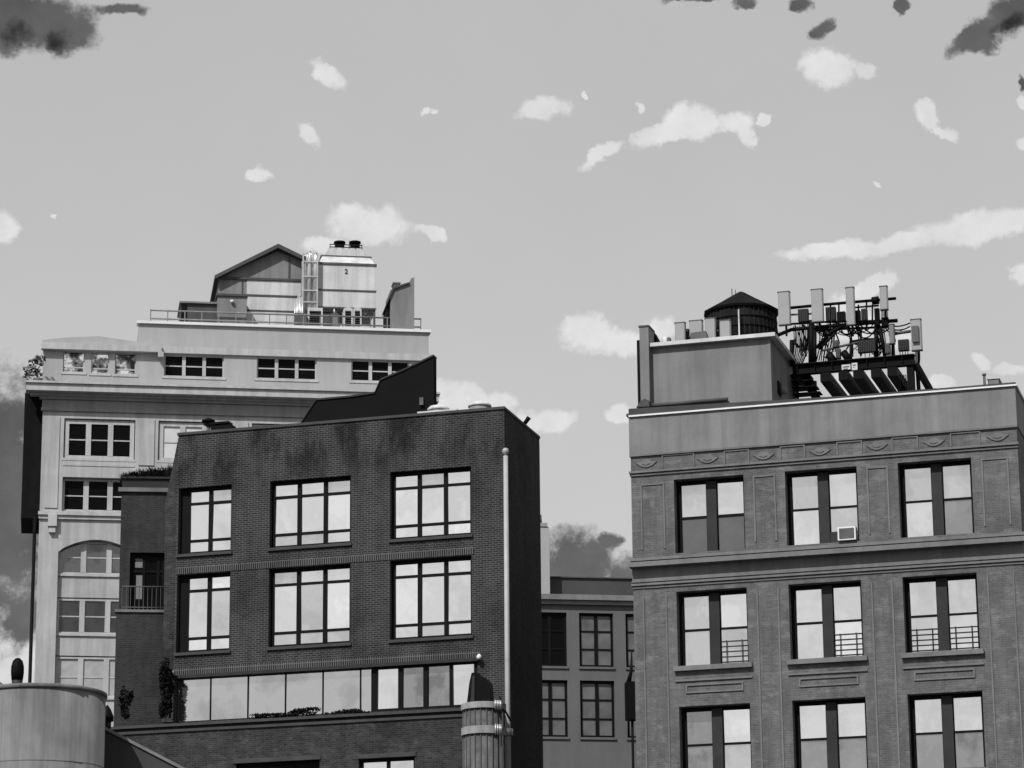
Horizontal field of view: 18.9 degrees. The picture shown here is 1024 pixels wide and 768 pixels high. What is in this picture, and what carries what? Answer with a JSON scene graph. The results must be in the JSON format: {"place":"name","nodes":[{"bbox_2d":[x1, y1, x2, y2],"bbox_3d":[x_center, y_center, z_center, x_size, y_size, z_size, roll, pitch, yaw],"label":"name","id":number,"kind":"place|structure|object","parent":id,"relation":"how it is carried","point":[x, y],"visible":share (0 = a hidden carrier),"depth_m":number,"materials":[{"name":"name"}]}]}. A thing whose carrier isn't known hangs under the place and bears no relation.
{"place":"outdoors","nodes":[
{"label":"outdoors","id":0,"kind":"place"},
{"bbox_2d":[104,727,183,767],"bbox_3d":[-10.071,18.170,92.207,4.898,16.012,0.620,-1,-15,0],"label":"raked wall","id":1,"kind":"structure","parent":0,"point":[121,751],"depth_m":93.77,"materials":[{"name":"stone"}]},
{"bbox_2d":[105,705,113,728],"bbox_3d":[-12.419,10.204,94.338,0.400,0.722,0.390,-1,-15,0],"label":"wall vent","id":2,"kind":"object","parent":1,"relation":"on","point":[109,717],"depth_m":94.20,"materials":[{"name":"grey metal"}]},
{"bbox_2d":[111,406,542,767],"bbox_3d":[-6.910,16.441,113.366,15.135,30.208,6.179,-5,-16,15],"label":"dark brick building","id":3,"kind":"structure","parent":0,"point":[329,566],"depth_m":113.85,"materials":[{"name":"black brick"}]},
{"bbox_2d":[118,686,134,724],"bbox_3d":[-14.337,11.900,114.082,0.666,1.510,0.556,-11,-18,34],"label":"potted shrub","id":4,"kind":"object","parent":3,"relation":"on","point":[126,700],"visible":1,"depth_m":114.02,"materials":[{"name":"black plant"}]},
{"bbox_2d":[113,487,167,726],"bbox_3d":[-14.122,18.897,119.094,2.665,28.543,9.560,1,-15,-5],"label":"terrace wing","id":5,"kind":"structure","parent":3,"relation":"attached to","point":[139,612],"depth_m":117.25,"materials":[{"name":"brick"}]},
{"bbox_2d":[119,464,171,487],"bbox_3d":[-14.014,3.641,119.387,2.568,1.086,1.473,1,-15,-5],"label":"roof planter","id":6,"kind":"object","parent":5,"relation":"on","point":[154,478],"visible":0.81,"depth_m":118.87,"materials":[{"name":"grey metal"}]},
{"bbox_2d":[129,553,164,609],"bbox_3d":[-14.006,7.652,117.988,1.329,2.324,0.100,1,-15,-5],"label":"balcony door","id":7,"kind":"structure","parent":5,"relation":"in","point":[145,569],"depth_m":118.00,"materials":[{"name":"black glass"}]},
{"bbox_2d":[158,657,174,719],"bbox_3d":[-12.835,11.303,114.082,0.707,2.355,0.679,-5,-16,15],"label":"climbing vine","id":8,"kind":"object","parent":3,"relation":"attached to","point":[166,688],"visible":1,"depth_m":113.99,"materials":[{"name":"black plant"}]},
{"bbox_2d":[174,573,230,655],"bbox_3d":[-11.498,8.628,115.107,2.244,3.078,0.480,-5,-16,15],"label":"window","id":9,"kind":"structure","parent":3,"relation":"in","point":[204,600],"depth_m":115.24,"materials":[{"name":"white glass"}]},
{"bbox_2d":[176,486,231,557],"bbox_3d":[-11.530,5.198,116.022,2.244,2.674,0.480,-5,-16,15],"label":"window","id":10,"kind":"structure","parent":3,"relation":"in","point":[206,513],"depth_m":116.15,"materials":[{"name":"glass"}]},
{"bbox_2d":[202,418,235,429],"bbox_3d":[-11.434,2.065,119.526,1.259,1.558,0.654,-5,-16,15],"label":"black flue","id":11,"kind":"object","parent":3,"relation":"on","point":[208,423],"visible":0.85,"depth_m":119.48,"materials":[{"name":"metal"}]},
{"bbox_2d":[249,712,298,718],"bbox_3d":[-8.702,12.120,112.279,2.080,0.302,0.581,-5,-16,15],"label":"terrace plant","id":12,"kind":"object","parent":3,"relation":"on","point":[270,715],"visible":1,"depth_m":112.25,"materials":[{"name":"black plant"}]},
{"bbox_2d":[177,668,371,721],"bbox_3d":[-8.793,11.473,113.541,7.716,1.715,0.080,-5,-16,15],"label":"ribbon window","id":13,"kind":"structure","parent":3,"relation":"in","point":[228,697],"depth_m":113.57,"materials":[{"name":"white glass"}]},
{"bbox_2d":[238,760,319,767],"bbox_3d":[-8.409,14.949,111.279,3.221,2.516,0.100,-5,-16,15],"label":"window","id":14,"kind":"structure","parent":3,"relation":"in","point":[298,764],"depth_m":111.48,"materials":[{"name":"black glass"}]},
{"bbox_2d":[287,707,320,716],"bbox_3d":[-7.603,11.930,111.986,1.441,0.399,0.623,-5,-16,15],"label":"terrace plant","id":15,"kind":"object","parent":3,"relation":"on","point":[302,711],"visible":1,"depth_m":111.91,"materials":[{"name":"grey plant"}]},
{"bbox_2d":[266,565,350,650],"bbox_3d":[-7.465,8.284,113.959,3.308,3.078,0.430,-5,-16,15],"label":"window","id":16,"kind":"structure","parent":3,"relation":"in","point":[310,607],"depth_m":114.12,"materials":[{"name":"white glass"}]},
{"bbox_2d":[267,477,351,550],"bbox_3d":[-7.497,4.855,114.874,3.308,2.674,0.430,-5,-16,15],"label":"window","id":17,"kind":"structure","parent":3,"relation":"in","point":[306,514],"depth_m":115.02,"materials":[{"name":"white glass"}]},
{"bbox_2d":[321,708,369,714],"bbox_3d":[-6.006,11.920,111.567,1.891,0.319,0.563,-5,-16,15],"label":"terrace plant","id":18,"kind":"object","parent":3,"relation":"on","point":[350,711],"visible":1,"depth_m":111.49,"materials":[{"name":"black plant"}]},
{"bbox_2d":[360,757,414,767],"bbox_3d":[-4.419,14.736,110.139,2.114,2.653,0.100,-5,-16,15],"label":"window","id":19,"kind":"structure","parent":3,"relation":"in","point":[409,762],"depth_m":110.39,"materials":[{"name":"glass"}]},
{"bbox_2d":[372,662,476,711],"bbox_3d":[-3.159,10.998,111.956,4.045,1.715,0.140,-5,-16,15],"label":"window","id":20,"kind":"structure","parent":3,"relation":"in","point":[430,686],"depth_m":111.97,"materials":[{"name":"glass"}]},
{"bbox_2d":[388,468,472,542],"bbox_3d":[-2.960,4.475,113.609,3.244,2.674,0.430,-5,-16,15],"label":"window","id":21,"kind":"structure","parent":3,"relation":"in","point":[436,504],"depth_m":113.76,"materials":[{"name":"white glass"}]},
{"bbox_2d":[388,557,472,642],"bbox_3d":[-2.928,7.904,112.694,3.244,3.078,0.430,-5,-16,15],"label":"window","id":22,"kind":"structure","parent":3,"relation":"in","point":[432,598],"depth_m":112.85,"materials":[{"name":"white glass"}]},
{"bbox_2d":[427,405,449,410],"bbox_3d":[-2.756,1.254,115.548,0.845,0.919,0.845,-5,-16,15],"label":"roof vent","id":23,"kind":"object","parent":3,"relation":"on","point":[437,407],"visible":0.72,"depth_m":115.28,"materials":[{"name":"metal"}]},
{"bbox_2d":[468,401,490,408],"bbox_3d":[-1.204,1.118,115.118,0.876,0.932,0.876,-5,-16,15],"label":"roof vent","id":24,"kind":"object","parent":3,"relation":"on","point":[478,404],"visible":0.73,"depth_m":114.83,"materials":[{"name":"metal"}]},
{"bbox_2d":[0,0,1023,683],"label":"sky","id":25,"kind":"structure","parent":0,"point":[553,181],"materials":[{"name":"grey"}]},
{"bbox_2d":[541,576,636,767],"bbox_3d":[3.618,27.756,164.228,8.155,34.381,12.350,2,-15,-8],"label":"back building","id":26,"kind":"structure","parent":0,"point":[587,635],"depth_m":161.66,"materials":[{"name":"grey concrete"}]},
{"bbox_2d":[540,515,549,593],"bbox_3d":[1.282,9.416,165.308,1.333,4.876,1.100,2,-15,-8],"label":"pale chimney","id":27,"kind":"object","parent":26,"relation":"on","point":[545,570],"visible":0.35,"depth_m":164.87,"materials":[{"name":"concrete"}]},
{"bbox_2d":[542,613,568,668],"bbox_3d":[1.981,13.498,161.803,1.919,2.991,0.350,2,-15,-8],"label":"window","id":28,"kind":"structure","parent":26,"relation":"in","point":[554,645],"depth_m":161.96,"materials":[{"name":"black glass"}]},
{"bbox_2d":[542,680,569,738],"bbox_3d":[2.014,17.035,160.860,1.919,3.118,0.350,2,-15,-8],"label":"window","id":29,"kind":"structure","parent":26,"relation":"in","point":[554,693],"depth_m":161.02,"materials":[{"name":"glass"}]},
{"bbox_2d":[579,613,614,668],"bbox_3d":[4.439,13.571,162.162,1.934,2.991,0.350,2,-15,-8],"label":"window","id":30,"kind":"structure","parent":26,"relation":"in","point":[595,630],"depth_m":162.28,"materials":[{"name":"glass"}]},
{"bbox_2d":[580,681,616,739],"bbox_3d":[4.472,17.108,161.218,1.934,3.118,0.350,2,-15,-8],"label":"window","id":31,"kind":"structure","parent":26,"relation":"in","point":[596,697],"depth_m":161.33,"materials":[{"name":"glass"}]},
{"bbox_2d":[625,614,634,669],"bbox_3d":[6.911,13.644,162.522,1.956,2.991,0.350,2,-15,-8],"label":"window","id":32,"kind":"structure","parent":26,"relation":"in","point":[629,618],"depth_m":162.56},
{"bbox_2d":[627,721,635,739],"bbox_3d":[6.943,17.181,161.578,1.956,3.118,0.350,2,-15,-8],"label":"window","id":33,"kind":"structure","parent":26,"relation":"in","point":[628,722],"depth_m":161.33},
{"bbox_2d":[624,650,635,767],"bbox_3d":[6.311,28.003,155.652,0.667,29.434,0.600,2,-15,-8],"label":"black duct","id":34,"kind":"object","parent":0,"point":[630,708],"visible":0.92,"depth_m":158.46,"materials":[{"name":"metal"}]},
{"bbox_2d":[690,331,707,338],"bbox_3d":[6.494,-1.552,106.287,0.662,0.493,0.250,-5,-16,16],"label":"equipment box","id":35,"kind":"object","parent":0,"point":[698,335],"visible":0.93,"depth_m":106.21,"materials":[{"name":"grey metal"}]},
{"bbox_2d":[626,382,1023,767],"bbox_3d":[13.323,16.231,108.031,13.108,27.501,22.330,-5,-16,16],"label":"grey brick building","id":36,"kind":"structure","parent":0,"point":[774,627],"depth_m":100.00,"materials":[{"name":"brick"}]},
{"bbox_2d":[637,325,659,407],"bbox_3d":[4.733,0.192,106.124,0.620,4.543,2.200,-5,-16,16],"label":"chimney pier","id":37,"kind":"structure","parent":36,"relation":"on","point":[647,335],"depth_m":105.64,"materials":[{"name":"grey paint"}]},
{"bbox_2d":[676,477,745,552],"bbox_3d":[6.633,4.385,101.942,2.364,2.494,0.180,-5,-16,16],"label":"window","id":38,"kind":"structure","parent":36,"relation":"in","point":[710,513],"depth_m":101.97,"materials":[{"name":"glass"}]},
{"bbox_2d":[673,589,752,671],"bbox_3d":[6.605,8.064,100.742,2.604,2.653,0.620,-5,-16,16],"label":"window","id":39,"kind":"structure","parent":36,"relation":"in","point":[713,625],"depth_m":100.96,"materials":[{"name":"glass"}]},
{"bbox_2d":[682,705,751,767],"bbox_3d":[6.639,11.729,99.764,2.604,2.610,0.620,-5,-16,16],"label":"window","id":40,"kind":"structure","parent":36,"relation":"in","point":[712,737],"depth_m":100.05,"materials":[{"name":"glass"}]},
{"bbox_2d":[649,332,798,406],"bbox_3d":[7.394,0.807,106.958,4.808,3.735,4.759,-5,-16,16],"label":"roof penthouse","id":41,"kind":"object","parent":36,"relation":"on","point":[739,368],"visible":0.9,"depth_m":105.14,"materials":[{"name":"concrete"}]},
{"bbox_2d":[674,321,685,340],"bbox_3d":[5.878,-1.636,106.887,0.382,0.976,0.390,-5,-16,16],"label":"panel antenna","id":42,"kind":"object","parent":41,"relation":"on","point":[680,330],"visible":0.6,"depth_m":106.76,"materials":[{"name":"plastic"}]},
{"bbox_2d":[689,319,703,336],"bbox_3d":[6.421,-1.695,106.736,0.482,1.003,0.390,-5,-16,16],"label":"panel antenna","id":43,"kind":"object","parent":41,"relation":"on","point":[695,325],"visible":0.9,"depth_m":106.64,"materials":[{"name":"plastic"}]},
{"bbox_2d":[704,317,716,337],"bbox_3d":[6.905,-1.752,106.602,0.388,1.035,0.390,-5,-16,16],"label":"panel antenna","id":44,"kind":"object","parent":41,"relation":"on","point":[710,326],"visible":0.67,"depth_m":106.48,"materials":[{"name":"plastic"}]},
{"bbox_2d":[719,319,730,336],"bbox_3d":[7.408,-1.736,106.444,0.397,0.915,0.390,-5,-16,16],"label":"panel antenna","id":45,"kind":"object","parent":41,"relation":"on","point":[725,327],"visible":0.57,"depth_m":106.31,"materials":[{"name":"plastic"}]},
{"bbox_2d":[704,290,777,335],"bbox_3d":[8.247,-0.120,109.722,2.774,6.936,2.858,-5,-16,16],"label":"water tank","id":46,"kind":"object","parent":41,"relation":"on","point":[744,313],"visible":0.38,"depth_m":109.25,"materials":[{"name":"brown wood"}]},
{"bbox_2d":[790,374,822,398],"bbox_3d":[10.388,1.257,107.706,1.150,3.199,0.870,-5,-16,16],"label":"steel stair","id":47,"kind":"object","parent":36,"relation":"on","point":[807,383],"visible":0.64,"depth_m":108.00,"materials":[{"name":"metal"}]},
{"bbox_2d":[787,469,858,545],"bbox_3d":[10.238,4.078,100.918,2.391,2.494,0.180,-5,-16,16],"label":"window","id":48,"kind":"structure","parent":36,"relation":"in","point":[821,502],"depth_m":100.96,"materials":[{"name":"glass"}]},
{"bbox_2d":[786,582,867,664],"bbox_3d":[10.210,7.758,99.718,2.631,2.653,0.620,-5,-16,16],"label":"window","id":49,"kind":"structure","parent":36,"relation":"in","point":[827,623],"depth_m":99.95,"materials":[{"name":"white glass"}]},
{"bbox_2d":[794,699,867,767],"bbox_3d":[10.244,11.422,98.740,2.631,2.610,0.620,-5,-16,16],"label":"window","id":50,"kind":"structure","parent":36,"relation":"in","point":[831,733],"depth_m":99.01,"materials":[{"name":"glass"}]},
{"bbox_2d":[830,526,857,542],"bbox_3d":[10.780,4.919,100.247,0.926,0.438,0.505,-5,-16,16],"label":"air conditioner","id":51,"kind":"object","parent":36,"relation":"attached to","point":[845,534],"visible":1,"depth_m":100.02,"materials":[{"name":"white metal"}]},
{"bbox_2d":[777,296,935,396],"bbox_3d":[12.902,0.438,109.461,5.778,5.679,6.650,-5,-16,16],"label":"antenna platform","id":52,"kind":"structure","parent":36,"relation":"on","point":[859,382],"depth_m":107.12,"materials":[{"name":"black metal"}]},
{"bbox_2d":[777,291,791,335],"bbox_3d":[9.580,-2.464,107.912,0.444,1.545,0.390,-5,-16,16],"label":"panel antenna","id":53,"kind":"object","parent":52,"relation":"attached to","point":[784,309],"visible":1,"depth_m":107.79,"materials":[{"name":"plastic"}]},
{"bbox_2d":[798,308,808,325],"bbox_3d":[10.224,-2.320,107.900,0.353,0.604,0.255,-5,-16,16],"label":"radio unit","id":54,"kind":"object","parent":52,"relation":"on","point":[803,315],"visible":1,"depth_m":107.83,"materials":[{"name":"grey metal"}]},
{"bbox_2d":[799,338,807,356],"bbox_3d":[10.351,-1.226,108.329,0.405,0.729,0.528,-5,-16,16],"label":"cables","id":55,"kind":"object","parent":52,"relation":"attached to","point":[800,351],"visible":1,"depth_m":108.16,"materials":[{"name":"rubber"}]},
{"bbox_2d":[810,288,824,332],"bbox_3d":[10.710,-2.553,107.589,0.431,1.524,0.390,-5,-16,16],"label":"panel antenna","id":56,"kind":"object","parent":52,"relation":"attached to","point":[817,302],"visible":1,"depth_m":107.47,"materials":[{"name":"plastic"}]},
{"bbox_2d":[825,307,831,324],"bbox_3d":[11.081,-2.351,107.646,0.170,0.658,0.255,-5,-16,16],"label":"radio unit","id":57,"kind":"object","parent":52,"relation":"on","point":[828,316],"visible":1,"depth_m":107.57,"materials":[{"name":"grey metal"}]},
{"bbox_2d":[831,307,836,324],"bbox_3d":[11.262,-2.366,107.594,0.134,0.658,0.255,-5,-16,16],"label":"radio unit","id":58,"kind":"object","parent":52,"relation":"on","point":[834,316],"visible":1,"depth_m":107.53,"materials":[{"name":"grey metal"}]},
{"bbox_2d":[832,340,838,351],"bbox_3d":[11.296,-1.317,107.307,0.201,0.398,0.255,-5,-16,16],"label":"radio unit","id":59,"kind":"object","parent":52,"relation":"attached to","point":[835,344],"visible":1,"depth_m":107.25,"materials":[{"name":"grey metal"}]},
{"bbox_2d":[837,311,845,326],"bbox_3d":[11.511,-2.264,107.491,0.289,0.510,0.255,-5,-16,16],"label":"radio unit","id":60,"kind":"object","parent":52,"relation":"on","point":[841,316],"visible":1,"depth_m":107.42,"materials":[{"name":"black metal"}]},
{"bbox_2d":[845,286,855,336],"bbox_3d":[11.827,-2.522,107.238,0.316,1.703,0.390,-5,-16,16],"label":"panel antenna","id":61,"kind":"object","parent":52,"relation":"attached to","point":[850,307],"visible":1,"depth_m":107.12,"materials":[{"name":"plastic"}]},
{"bbox_2d":[855,310,860,326],"bbox_3d":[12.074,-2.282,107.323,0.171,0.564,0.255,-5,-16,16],"label":"radio unit","id":62,"kind":"object","parent":52,"relation":"attached to","point":[858,315],"visible":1,"depth_m":107.26,"materials":[{"name":"black metal"}]},
{"bbox_2d":[861,308,867,325],"bbox_3d":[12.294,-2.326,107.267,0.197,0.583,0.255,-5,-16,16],"label":"radio unit","id":63,"kind":"object","parent":52,"relation":"attached to","point":[864,314],"visible":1,"depth_m":107.20,"materials":[{"name":"grey metal"}]},
{"bbox_2d":[857,339,875,357],"bbox_3d":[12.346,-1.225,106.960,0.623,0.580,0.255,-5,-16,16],"label":"radio unit","id":64,"kind":"object","parent":52,"relation":"attached to","point":[866,346],"visible":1,"depth_m":106.89,"materials":[{"name":"grey metal"}]},
{"bbox_2d":[874,308,879,329],"bbox_3d":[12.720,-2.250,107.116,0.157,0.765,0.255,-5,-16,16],"label":"radio unit","id":65,"kind":"object","parent":52,"relation":"attached to","point":[877,315],"visible":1,"depth_m":107.06,"materials":[{"name":"black metal"}]},
{"bbox_2d":[879,285,888,320],"bbox_3d":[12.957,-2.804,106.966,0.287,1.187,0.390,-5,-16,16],"label":"panel antenna","id":66,"kind":"object","parent":52,"relation":"attached to","point":[884,306],"visible":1,"depth_m":106.85,"materials":[{"name":"plastic"}]},
{"bbox_2d":[881,317,888,330],"bbox_3d":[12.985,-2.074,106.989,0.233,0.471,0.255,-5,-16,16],"label":"radio unit","id":67,"kind":"object","parent":52,"relation":"attached to","point":[884,322],"visible":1,"depth_m":106.93,"materials":[{"name":"black metal"}]},
{"bbox_2d":[885,343,890,355],"bbox_3d":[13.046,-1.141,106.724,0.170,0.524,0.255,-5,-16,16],"label":"radio unit","id":68,"kind":"object","parent":52,"relation":"attached to","point":[887,349],"visible":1,"depth_m":106.66,"materials":[{"name":"grey metal"}]},
{"bbox_2d":[888,323,895,354],"bbox_3d":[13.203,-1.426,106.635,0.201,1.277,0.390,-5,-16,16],"label":"panel antenna","id":69,"kind":"object","parent":52,"relation":"attached to","point":[892,339],"visible":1,"depth_m":106.57,"materials":[{"name":"grey metal"}]},
{"bbox_2d":[898,339,909,354],"bbox_3d":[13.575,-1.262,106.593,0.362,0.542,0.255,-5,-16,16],"label":"radio unit","id":70,"kind":"object","parent":52,"relation":"attached to","point":[903,345],"visible":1,"depth_m":106.53,"materials":[{"name":"grey metal"}]},
{"bbox_2d":[910,318,922,362],"bbox_3d":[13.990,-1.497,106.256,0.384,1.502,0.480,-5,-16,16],"label":"panel antenna","id":71,"kind":"object","parent":52,"relation":"attached to","point":[916,337],"visible":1,"depth_m":106.13,"materials":[{"name":"plastic"}]},
{"bbox_2d":[899,460,974,537],"bbox_3d":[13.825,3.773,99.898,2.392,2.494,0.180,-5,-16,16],"label":"window","id":72,"kind":"structure","parent":36,"relation":"in","point":[937,498],"depth_m":99.93,"materials":[{"name":"glass"}]},
{"bbox_2d":[901,575,983,658],"bbox_3d":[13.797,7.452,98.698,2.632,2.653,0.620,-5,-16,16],"label":"window","id":73,"kind":"structure","parent":36,"relation":"in","point":[942,616],"depth_m":98.91,"materials":[{"name":"white glass"}]},
{"bbox_2d":[909,692,989,767],"bbox_3d":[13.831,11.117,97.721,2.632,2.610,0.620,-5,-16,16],"label":"window","id":74,"kind":"structure","parent":36,"relation":"in","point":[947,730],"depth_m":97.97,"materials":[{"name":"white glass"}]},
{"bbox_2d":[987,377,1001,383],"bbox_3d":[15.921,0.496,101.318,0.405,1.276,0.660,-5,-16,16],"label":"roof box","id":75,"kind":"object","parent":36,"relation":"on","point":[994,380],"visible":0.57,"depth_m":101.18,"materials":[{"name":"metal"}]},
{"label":"ground","id":76,"kind":"structure","parent":0,"visible":0},
{"bbox_2d":[0,683,107,767],"bbox_3d":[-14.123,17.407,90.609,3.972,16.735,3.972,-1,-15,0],"label":"round turret","id":77,"kind":"object","parent":76,"relation":"on","point":[51,725],"visible":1,"depth_m":90.81,"materials":[{"name":"concrete"}]},
{"bbox_2d":[11,658,23,682],"bbox_3d":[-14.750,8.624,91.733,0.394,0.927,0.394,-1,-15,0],"label":"chimney cowl","id":78,"kind":"object","parent":77,"relation":"on","point":[17,670],"visible":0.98,"depth_m":91.60,"materials":[{"name":"grey metal"}]},
{"bbox_2d":[21,320,439,726],"bbox_3d":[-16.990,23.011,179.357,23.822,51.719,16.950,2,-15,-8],"label":"stone building","id":79,"kind":"structure","parent":76,"relation":"on","point":[101,414],"depth_m":176.36,"materials":[{"name":"grey stone"}]},
{"bbox_2d":[23,354,45,379],"bbox_3d":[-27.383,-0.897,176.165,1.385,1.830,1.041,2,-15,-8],"label":"potted tree","id":80,"kind":"object","parent":79,"relation":"on","point":[36,360],"visible":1,"depth_m":176.17,"materials":[{"name":"grey plant"}]},
{"bbox_2d":[61,351,86,374],"bbox_3d":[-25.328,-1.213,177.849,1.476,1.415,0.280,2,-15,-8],"label":"window","id":81,"kind":"structure","parent":79,"relation":"in","point":[73,361],"depth_m":177.92,"materials":[{"name":"glass"}]},
{"bbox_2d":[55,656,114,699],"bbox_3d":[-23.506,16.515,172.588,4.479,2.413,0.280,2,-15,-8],"label":"window","id":82,"kind":"structure","parent":79,"relation":"in","point":[94,672],"depth_m":172.66,"materials":[{"name":"glass"}]},
{"bbox_2d":[56,598,118,636],"bbox_3d":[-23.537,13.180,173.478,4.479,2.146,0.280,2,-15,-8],"label":"window","id":83,"kind":"structure","parent":79,"relation":"in","point":[75,617],"depth_m":173.46,"materials":[{"name":"glass"}]},
{"bbox_2d":[58,542,119,576],"bbox_3d":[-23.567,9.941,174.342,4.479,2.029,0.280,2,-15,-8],"label":"window","id":84,"kind":"structure","parent":79,"relation":"in","point":[84,559],"depth_m":174.35,"materials":[{"name":"glass"}]},
{"bbox_2d":[62,479,121,511],"bbox_3d":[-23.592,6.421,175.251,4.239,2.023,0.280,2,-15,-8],"label":"window","id":85,"kind":"structure","parent":79,"relation":"in","point":[86,495],"depth_m":175.25,"materials":[{"name":"glass"}]},
{"bbox_2d":[62,419,135,461],"bbox_3d":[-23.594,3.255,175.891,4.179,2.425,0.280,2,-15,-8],"label":"window","id":86,"kind":"structure","parent":79,"relation":"in","point":[85,440],"depth_m":175.94,"materials":[{"name":"glass"}]},
{"bbox_2d":[89,352,110,375],"bbox_3d":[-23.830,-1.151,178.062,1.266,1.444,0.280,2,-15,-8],"label":"window","id":87,"kind":"structure","parent":79,"relation":"in","point":[99,360],"depth_m":178.14,"materials":[{"name":"glass"}]},
{"bbox_2d":[113,353,137,376],"bbox_3d":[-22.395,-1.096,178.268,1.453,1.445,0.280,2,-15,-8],"label":"window","id":88,"kind":"structure","parent":79,"relation":"in","point":[125,363],"depth_m":178.34,"materials":[{"name":"glass"}]},
{"bbox_2d":[157,422,210,462],"bbox_3d":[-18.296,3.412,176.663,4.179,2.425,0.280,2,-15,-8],"label":"window","id":89,"kind":"structure","parent":79,"relation":"in","point":[168,438],"depth_m":176.63,"materials":[{"name":"glass"}]},
{"bbox_2d":[162,355,225,379],"bbox_3d":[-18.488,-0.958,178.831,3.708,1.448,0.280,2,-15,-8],"label":"window","id":90,"kind":"structure","parent":79,"relation":"in","point":[175,366],"depth_m":178.88,"materials":[{"name":"glass"}]},
{"bbox_2d":[177,301,216,322],"bbox_3d":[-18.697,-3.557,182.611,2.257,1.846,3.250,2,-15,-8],"label":"rooftop shed","id":91,"kind":"structure","parent":79,"relation":"on","point":[196,306],"depth_m":181.30,"materials":[{"name":"stone"}]},
{"bbox_2d":[181,305,186,321],"bbox_3d":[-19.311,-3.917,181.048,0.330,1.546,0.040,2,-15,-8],"label":"door","id":92,"kind":"structure","parent":91,"relation":"in","point":[183,307],"depth_m":181.08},
{"bbox_2d":[215,293,247,323],"bbox_3d":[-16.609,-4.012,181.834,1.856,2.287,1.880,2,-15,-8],"label":"rooftop shed","id":93,"kind":"structure","parent":79,"relation":"on","point":[231,302],"depth_m":181.24,"materials":[{"name":"stone"}]},
{"bbox_2d":[210,244,339,326],"bbox_3d":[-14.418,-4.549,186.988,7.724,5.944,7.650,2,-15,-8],"label":"gabled penthouse","id":94,"kind":"object","parent":79,"relation":"on","point":[268,280],"visible":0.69,"depth_m":183.73,"materials":[{"name":"stone"}]},
{"bbox_2d":[150,309,420,328],"bbox_3d":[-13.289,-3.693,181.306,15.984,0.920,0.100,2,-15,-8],"label":"roof railing","id":95,"kind":"object","parent":79,"relation":"on","point":[286,322],"visible":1,"depth_m":181.22,"materials":[{"name":"metal"}]},
{"bbox_2d":[255,357,318,381],"bbox_3d":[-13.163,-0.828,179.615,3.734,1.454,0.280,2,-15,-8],"label":"window","id":96,"kind":"structure","parent":79,"relation":"in","point":[268,368],"depth_m":179.67,"materials":[{"name":"glass"}]},
{"bbox_2d":[294,294,306,325],"bbox_3d":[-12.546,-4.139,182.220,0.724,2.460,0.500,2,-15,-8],"label":"pipe rack","id":97,"kind":"object","parent":79,"relation":"on","point":[299,308],"visible":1,"depth_m":182.15,"materials":[{"name":"metal"}]},
{"bbox_2d":[301,251,317,312],"bbox_3d":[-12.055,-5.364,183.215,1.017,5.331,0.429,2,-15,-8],"label":"flue cluster","id":98,"kind":"object","parent":79,"relation":"on","point":[309,278],"visible":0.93,"depth_m":183.30,"materials":[{"name":"metal"}]},
{"bbox_2d":[307,307,322,325],"bbox_3d":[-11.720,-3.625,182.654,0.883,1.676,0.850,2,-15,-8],"label":"condenser unit","id":99,"kind":"object","parent":79,"relation":"on","point":[314,311],"visible":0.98,"depth_m":182.37,"materials":[{"name":"metal"}]},
{"bbox_2d":[330,309,337,326],"bbox_3d":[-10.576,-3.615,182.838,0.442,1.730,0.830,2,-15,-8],"label":"condenser unit","id":100,"kind":"object","parent":79,"relation":"on","point":[333,320],"visible":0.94,"depth_m":182.49,"materials":[{"name":"grey metal"}]},
{"bbox_2d":[342,307,352,326],"bbox_3d":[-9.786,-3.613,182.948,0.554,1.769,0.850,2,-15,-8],"label":"condenser unit","id":101,"kind":"object","parent":79,"relation":"on","point":[347,311],"visible":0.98,"depth_m":182.67,"materials":[{"name":"metal"}]},
{"bbox_2d":[318,240,376,327],"bbox_3d":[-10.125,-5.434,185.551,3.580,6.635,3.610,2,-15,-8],"label":"cooling tower","id":102,"kind":"structure","parent":79,"relation":"on","point":[346,276],"depth_m":184.00,"materials":[{"name":"metal"}]},
{"bbox_2d":[353,307,361,326],"bbox_3d":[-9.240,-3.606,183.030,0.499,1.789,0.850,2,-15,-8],"label":"condenser unit","id":103,"kind":"object","parent":79,"relation":"on","point":[357,311],"visible":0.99,"depth_m":182.77,"materials":[{"name":"metal"}]},
{"bbox_2d":[349,360,408,383],"bbox_3d":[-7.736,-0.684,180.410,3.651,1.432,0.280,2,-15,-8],"label":"window","id":104,"kind":"structure","parent":79,"relation":"in","point":[362,371],"depth_m":180.46,"materials":[{"name":"glass"}]},
{"bbox_2d":[382,278,413,328],"bbox_3d":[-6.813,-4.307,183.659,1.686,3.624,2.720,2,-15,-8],"label":"stair bulkhead","id":105,"kind":"object","parent":79,"relation":"on","point":[399,309],"visible":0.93,"depth_m":182.51,"materials":[{"name":"concrete"}]},
{"bbox_2d":[300,355,436,422],"bbox_3d":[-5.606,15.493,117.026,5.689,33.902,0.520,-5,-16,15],"label":"black party wall","id":106,"kind":"structure","parent":76,"relation":"on","point":[411,389],"depth_m":120.62,"materials":[{"name":"grey metal"}]},
{"bbox_2d":[461,700,505,767],"bbox_3d":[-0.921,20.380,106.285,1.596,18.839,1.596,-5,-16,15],"label":"round chimney","id":107,"kind":"object","parent":76,"relation":"on","point":[483,732],"visible":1,"depth_m":107.84,"materials":[{"name":"metal"}]},
{"bbox_2d":[467,672,493,701],"bbox_3d":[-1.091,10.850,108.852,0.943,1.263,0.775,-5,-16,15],"label":"chimney cowl","id":108,"kind":"object","parent":107,"relation":"on","point":[480,688],"visible":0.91,"depth_m":108.63,"materials":[{"name":"black metal"}]},
{"bbox_2d":[499,448,512,767],"bbox_3d":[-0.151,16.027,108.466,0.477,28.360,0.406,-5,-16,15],"label":"flagpole","id":109,"kind":"object","parent":76,"relation":"on","point":[508,720],"visible":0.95,"depth_m":110.44,"materials":[{"name":"metal"}]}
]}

